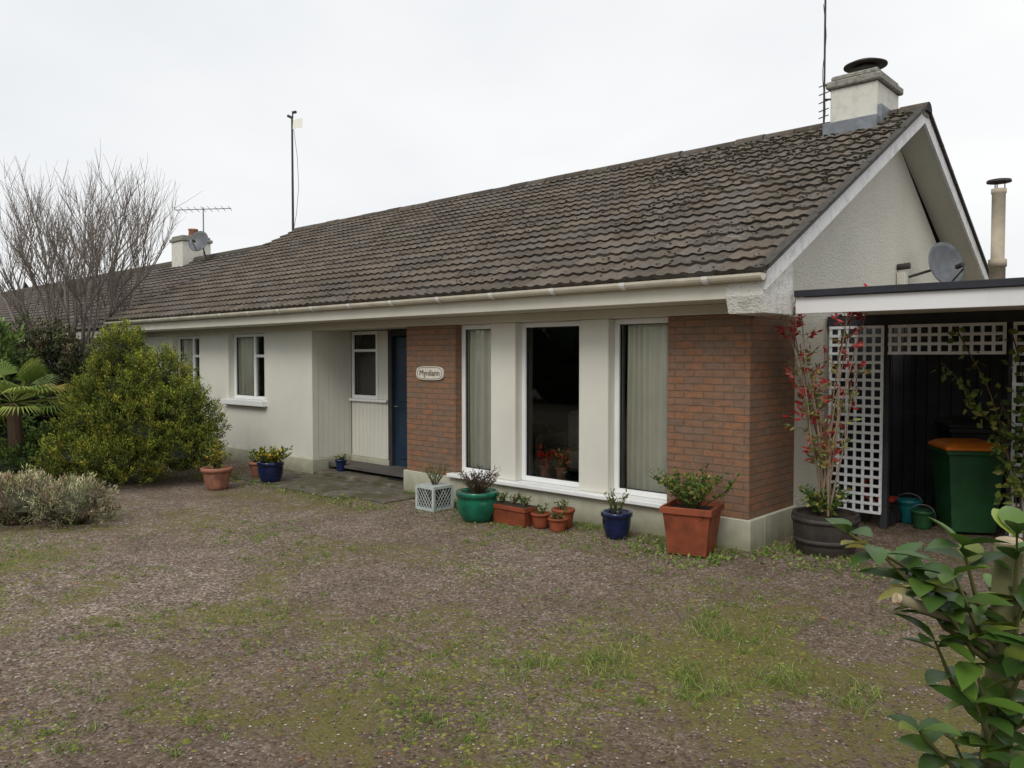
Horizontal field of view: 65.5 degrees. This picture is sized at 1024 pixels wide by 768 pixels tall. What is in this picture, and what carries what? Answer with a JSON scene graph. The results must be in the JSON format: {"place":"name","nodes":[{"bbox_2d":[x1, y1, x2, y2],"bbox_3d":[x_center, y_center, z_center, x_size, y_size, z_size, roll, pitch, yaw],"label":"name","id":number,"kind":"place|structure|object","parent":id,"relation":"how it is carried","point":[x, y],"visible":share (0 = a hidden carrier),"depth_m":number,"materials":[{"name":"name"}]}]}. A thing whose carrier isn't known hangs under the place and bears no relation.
{"place":"outdoors","nodes":[
{"label":"outdoors","id":0,"kind":"place"},
{"bbox_2d":[0,435,1023,767],"bbox_3d":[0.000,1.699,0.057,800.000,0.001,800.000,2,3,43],"label":"ground","id":1,"kind":"structure","parent":0,"point":[188,495],"depth_m":4.78,"materials":[{"name":"grey gravel"}]},
{"bbox_2d":[0,317,46,427],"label":"laurel bush","id":2,"kind":"object","parent":1,"relation":"on","point":[7,353],"visible":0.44,"depth_m":12.89,"materials":[{"name":"green plant"}]},
{"bbox_2d":[0,358,76,454],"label":"fan palm","id":3,"kind":"object","parent":1,"relation":"on","point":[29,372],"visible":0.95,"depth_m":11.29,"materials":[{"name":"green plant"}]},
{"bbox_2d":[0,310,101,427],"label":"evergreen shrub","id":4,"kind":"object","parent":1,"relation":"on","point":[71,361],"visible":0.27,"depth_m":14.52,"materials":[{"name":"green plant"}]},
{"bbox_2d":[0,416,116,482],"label":"box hedge","id":5,"kind":"object","parent":1,"relation":"on","point":[11,461],"visible":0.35,"depth_m":11.22,"materials":[{"name":"green plant"}]},
{"bbox_2d":[0,463,126,530],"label":"lavender bush","id":6,"kind":"object","parent":1,"relation":"on","point":[20,503],"visible":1,"depth_m":8.05,"materials":[{"name":"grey plant"}]},
{"bbox_2d":[0,143,201,372],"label":"bare tree","id":7,"kind":"object","parent":1,"relation":"on","point":[93,265],"visible":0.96,"depth_m":15.33,"materials":[{"name":"grey plant"}]},
{"bbox_2d":[29,317,231,488],"bbox_3d":[-5.103,0.183,10.945,2.635,2.253,2.393,2,3,43],"label":"golden conifer bush","id":8,"kind":"object","parent":1,"relation":"on","point":[135,407],"visible":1,"depth_m":10.63,"materials":[{"name":"green plant"}]},
{"bbox_2d":[0,228,262,419],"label":"bungalow","id":9,"kind":"object","parent":1,"relation":"on","point":[186,263],"visible":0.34,"depth_m":21.02,"materials":[{"name":"concrete"}]},
{"bbox_2d":[188,231,207,255],"bbox_3d":[-8.070,-3.641,20.530,0.466,0.620,0.519,-1,2,-34],"label":"satellite dish","id":10,"kind":"object","parent":9,"relation":"attached to","point":[198,240],"visible":1,"depth_m":20.52,"materials":[{"name":"metal"}]},
{"bbox_2d":[173,206,231,258],"bbox_3d":[-8.140,-3.991,21.051,1.499,1.362,0.403,0,2,0],"label":"television antenna","id":11,"kind":"object","parent":9,"relation":"on","point":[203,209],"visible":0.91,"depth_m":20.99,"materials":[{"name":"metal"}]},
{"bbox_2d":[200,443,232,489],"bbox_3d":[-3.804,1.058,10.264,0.400,0.587,0.400,2,3,43],"label":"terracotta pot","id":12,"kind":"object","parent":1,"relation":"on","point":[216,474],"visible":1,"depth_m":10.17,"materials":[{"name":"ceramic"}]},
{"bbox_2d":[230,468,414,503],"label":"paving slabs","id":13,"kind":"structure","parent":1,"relation":"on","point":[358,484],"depth_m":10.55,"materials":[{"name":"concrete"}]},
{"bbox_2d":[248,450,262,476],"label":"terracotta pot","id":14,"kind":"object","parent":13,"relation":"on","point":[252,464],"visible":0.38,"depth_m":11.19,"materials":[{"name":"ceramic"}]},
{"bbox_2d":[249,444,292,482],"bbox_3d":[-3.302,1.084,10.836,0.556,0.497,0.544,2,3,43],"label":"blue pot","id":15,"kind":"object","parent":13,"relation":"on","point":[270,466],"visible":1,"depth_m":10.72,"materials":[{"name":"ceramic"}]},
{"bbox_2d":[334,453,346,470],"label":"blue pot","id":16,"kind":"object","parent":13,"relation":"on","point":[341,462],"visible":1,"depth_m":11.48,"materials":[{"name":"ceramic"}]},
{"bbox_2d":[387,477,403,481],"bbox_3d":[-1.367,1.282,10.714,0.550,0.015,0.350,2,3,43],"label":"door mat","id":17,"kind":"object","parent":13,"relation":"on","point":[401,479],"depth_m":10.74,"materials":[{"name":"black rubber"}]},
{"bbox_2d":[415,462,453,511],"bbox_3d":[-0.886,1.130,8.934,0.354,0.533,0.354,2,3,43],"label":"lattice planter","id":18,"kind":"object","parent":1,"relation":"on","point":[433,496],"visible":1,"depth_m":8.86,"materials":[{"name":"metal"}]},
{"bbox_2d":[456,465,499,522],"bbox_3d":[-0.350,1.129,8.279,0.466,0.578,0.482,0,2,-4],"label":"green glazed pot","id":19,"kind":"object","parent":1,"relation":"on","point":[478,500],"visible":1,"depth_m":8.16,"materials":[{"name":"ceramic"}]},
{"bbox_2d":[0,491,969,766],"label":"fallen leaves","id":20,"kind":"object","parent":1,"relation":"on","point":[396,647],"visible":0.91,"depth_m":4.60,"materials":[{"name":"brown plant"}]},
{"bbox_2d":[0,489,1023,767],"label":"grass tufts","id":21,"kind":"object","parent":1,"relation":"on","point":[694,677],"visible":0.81,"depth_m":4.38,"materials":[{"name":"green plant"}]},
{"bbox_2d":[0,490,1023,767],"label":"moss","id":22,"kind":"object","parent":1,"relation":"on","point":[404,750],"visible":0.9,"depth_m":4.39,"materials":[{"name":"green plant"}]},
{"bbox_2d":[493,491,537,527],"bbox_3d":[0.018,1.261,8.118,0.480,0.326,0.207,2,3,43],"label":"terracotta trough","id":23,"kind":"object","parent":1,"relation":"on","point":[513,512],"visible":1,"depth_m":8.04,"materials":[{"name":"ceramic"}]},
{"bbox_2d":[530,503,550,528],"bbox_3d":[0.285,1.305,7.937,0.210,0.250,0.210,2,3,43],"label":"terracotta pot","id":24,"kind":"object","parent":1,"relation":"on","point":[540,520],"visible":0.99,"depth_m":7.88,"materials":[{"name":"ceramic"}]},
{"bbox_2d":[103,57,988,550],"bbox_3d":[-0.058,-1.381,13.837,13.330,5.430,8.505,2,3,43],"label":"bungalow","id":25,"kind":"object","parent":1,"relation":"on","point":[631,311],"visible":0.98,"depth_m":9.35,"materials":[{"name":"concrete"}]},
{"bbox_2d":[199,334,234,445],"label":"wall between windows","id":26,"kind":"structure","parent":25,"relation":"in","point":[216,351],"depth_m":13.41,"materials":[{"name":"white paint"}]},
{"bbox_2d":[287,111,302,230],"bbox_3d":[-4.944,-4.741,18.265,0.538,3.049,0.098,1,2,34],"label":"antenna mast","id":27,"kind":"object","parent":25,"relation":"on","point":[296,123],"visible":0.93,"depth_m":18.31,"materials":[{"name":"metal"}]},
{"bbox_2d":[352,331,378,398],"bbox_3d":[-2.167,-0.284,11.846,0.630,0.998,0.070,2,3,43],"label":"porch window frame","id":28,"kind":"structure","parent":25,"relation":"in","point":[354,350],"depth_m":11.86,"materials":[{"name":"white plastic"}]},
{"bbox_2d":[395,337,406,466],"bbox_3d":[-1.306,0.269,11.127,0.965,1.865,0.050,2,3,43],"label":"porch door","id":29,"kind":"structure","parent":25,"relation":"in","point":[399,341],"depth_m":11.39,"materials":[{"name":"blue paint"}]},
{"bbox_2d":[399,347,406,459],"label":"porch door panels","id":30,"kind":"structure","parent":25,"relation":"in","point":[402,350],"depth_m":11.29,"materials":[{"name":"blue paint"}]},
{"bbox_2d":[416,366,443,379],"bbox_3d":[-1.008,-0.134,9.778,0.500,0.170,0.023,2,3,43],"label":"house name sign","id":31,"kind":"object","parent":25,"relation":"attached to","point":[429,373],"visible":1,"depth_m":9.76,"materials":[{"name":"ceramic"}]},
{"bbox_2d":[537,444,556,476],"bbox_3d":[0.368,0.868,8.916,0.289,0.386,0.233,2,3,43],"label":"flower pot","id":32,"kind":"object","parent":25,"relation":"on","point":[545,469],"visible":0.91,"depth_m":8.88,"materials":[{"name":"ceramic"}]},
{"bbox_2d":[535,411,578,471],"bbox_3d":[0.847,0.738,10.038,0.960,0.750,0.680,2,3,43],"label":"armchair","id":33,"kind":"object","parent":25,"relation":"on","point":[548,442],"visible":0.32,"depth_m":10.16,"materials":[{"name":"fabric"}]},
{"bbox_2d":[551,448,571,479],"bbox_3d":[0.546,0.882,8.809,0.236,0.366,0.261,0,2,5],"label":"flower pot","id":34,"kind":"object","parent":25,"relation":"on","point":[561,468],"visible":0.96,"depth_m":8.75,"materials":[{"name":"ceramic"}]},
{"bbox_2d":[818,0,830,123],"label":"television antenna","id":35,"kind":"object","parent":25,"relation":"on","point":[824,76],"visible":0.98,"depth_m":9.72,"materials":[{"name":"metal"}]},
{"bbox_2d":[908,242,964,281],"bbox_3d":[5.291,-1.488,9.860,0.639,0.559,0.390,1,2,18],"label":"satellite dish","id":36,"kind":"object","parent":25,"relation":"attached to","point":[946,261],"visible":0.98,"depth_m":9.92,"materials":[{"name":"metal"}]},
{"bbox_2d":[986,178,1011,278],"bbox_3d":[6.719,-1.856,11.018,0.310,1.970,0.305,2,3,43],"label":"flue pipe","id":37,"kind":"object","parent":25,"relation":"attached to","point":[997,263],"visible":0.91,"depth_m":10.94,"materials":[{"name":"metal"}]},
{"bbox_2d":[548,507,567,531],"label":"terracotta pot","id":38,"kind":"object","parent":1,"relation":"on","point":[557,523],"visible":1,"depth_m":7.72,"materials":[{"name":"ceramic"}]},
{"bbox_2d":[551,497,574,528],"bbox_3d":[0.511,1.284,7.946,0.240,0.292,0.240,2,3,43],"label":"terracotta pot","id":39,"kind":"object","parent":1,"relation":"on","point":[568,513],"visible":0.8,"depth_m":7.89,"materials":[{"name":"ceramic"}]},
{"bbox_2d":[229,473,970,588],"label":"weeds","id":40,"kind":"object","parent":1,"relation":"on","point":[715,556],"visible":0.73,"depth_m":6.79,"materials":[{"name":"green plant"}]},
{"bbox_2d":[601,488,632,539],"bbox_3d":[0.980,1.209,7.478,0.300,0.472,0.312,2,3,43],"label":"blue pot","id":41,"kind":"object","parent":1,"relation":"on","point":[616,521],"visible":1,"depth_m":7.39,"materials":[{"name":"ceramic"}]},
{"bbox_2d":[649,463,739,557],"bbox_3d":[1.583,1.091,6.888,0.759,0.748,0.785,2,3,43],"label":"terracotta planter","id":42,"kind":"object","parent":1,"relation":"on","point":[691,522],"visible":1,"depth_m":6.79,"materials":[{"name":"ceramic"}]},
{"bbox_2d":[791,481,860,557],"bbox_3d":[2.733,1.167,6.945,0.566,0.592,0.562,2,3,43],"label":"barrel planter","id":43,"kind":"object","parent":1,"relation":"on","point":[815,533],"visible":0.88,"depth_m":6.80,"materials":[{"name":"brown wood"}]},
{"bbox_2d":[773,283,871,515],"bbox_3d":[2.662,0.140,6.938,0.990,1.999,0.685,2,3,43],"label":"red leaved shrub","id":44,"kind":"object","parent":43,"relation":"in","point":[823,460],"visible":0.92,"depth_m":6.91,"materials":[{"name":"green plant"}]},
{"bbox_2d":[794,277,1023,536],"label":"carport","id":45,"kind":"object","parent":1,"relation":"on","point":[919,398],"visible":0.68,"depth_m":8.65,"materials":[{"name":"wood"}]},
{"bbox_2d":[828,325,883,514],"bbox_3d":[3.445,0.352,8.003,0.531,1.866,0.018,2,3,43],"label":"trellis","id":46,"kind":"object","parent":45,"relation":"attached to","point":[863,432],"visible":0.72,"depth_m":7.95,"materials":[{"name":"white paint"}]},
{"bbox_2d":[888,322,1006,354],"bbox_3d":[4.038,-0.420,7.432,0.998,0.286,0.018,2,3,43],"label":"trellis","id":47,"kind":"object","parent":45,"relation":"attached to","point":[939,334],"visible":0.97,"depth_m":7.41,"materials":[{"name":"white paint"}]},
{"bbox_2d":[1009,322,1023,537],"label":"trellis","id":48,"kind":"object","parent":45,"relation":"attached to","point":[1014,384],"visible":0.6,"depth_m":7.05,"materials":[{"name":"white paint"}]},
{"bbox_2d":[897,493,922,523],"bbox_3d":[4.082,1.270,8.180,0.249,0.305,0.240,2,3,43],"label":"bucket","id":49,"kind":"object","parent":1,"relation":"on","point":[906,505],"visible":0.8,"depth_m":8.11,"materials":[{"name":"teal plastic"}]},
{"bbox_2d":[910,504,934,529],"bbox_3d":[4.080,1.312,7.912,0.229,0.238,0.220,2,3,43],"label":"bucket","id":50,"kind":"object","parent":1,"relation":"on","point":[921,519],"visible":1,"depth_m":7.84,"materials":[{"name":"plastic"}]},
{"bbox_2d":[825,506,1023,767],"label":"camellia shrub","id":51,"kind":"object","parent":1,"relation":"on","point":[994,641],"visible":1,"depth_m":1.82,"materials":[{"name":"green plant"}]},
{"bbox_2d":[926,438,1006,533],"bbox_3d":[4.436,0.994,7.774,0.580,0.890,0.611,0,2,11],"label":"wheelie bin","id":52,"kind":"object","parent":1,"relation":"on","point":[966,480],"visible":0.81,"depth_m":7.56,"materials":[{"name":"green plastic"}]},
{"bbox_2d":[931,416,1006,511],"bbox_3d":[4.803,0.887,8.345,0.600,1.066,0.611,0,2,14],"label":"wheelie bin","id":53,"kind":"object","parent":1,"relation":"on","point":[956,426],"visible":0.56,"depth_m":8.10,"materials":[{"name":"black plastic"}]},
{"bbox_2d":[930,326,1023,540],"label":"climbing plant","id":54,"kind":"object","parent":1,"relation":"on","point":[1015,482],"visible":0.97,"depth_m":7.01,"materials":[{"name":"green plant"}]},
{"bbox_2d":[0,0,1023,291],"label":"sky","id":55,"kind":"structure","parent":0,"point":[400,103],"materials":[{"name":"white"}]},
{"bbox_2d":[848,479,901,525],"bbox_3d":[3.724,1.208,8.202,0.480,0.432,0.290,2,3,43],"label":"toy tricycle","id":56,"kind":"object","parent":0,"point":[895,514],"visible":0.52,"depth_m":8.18,"materials":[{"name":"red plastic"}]}
]}

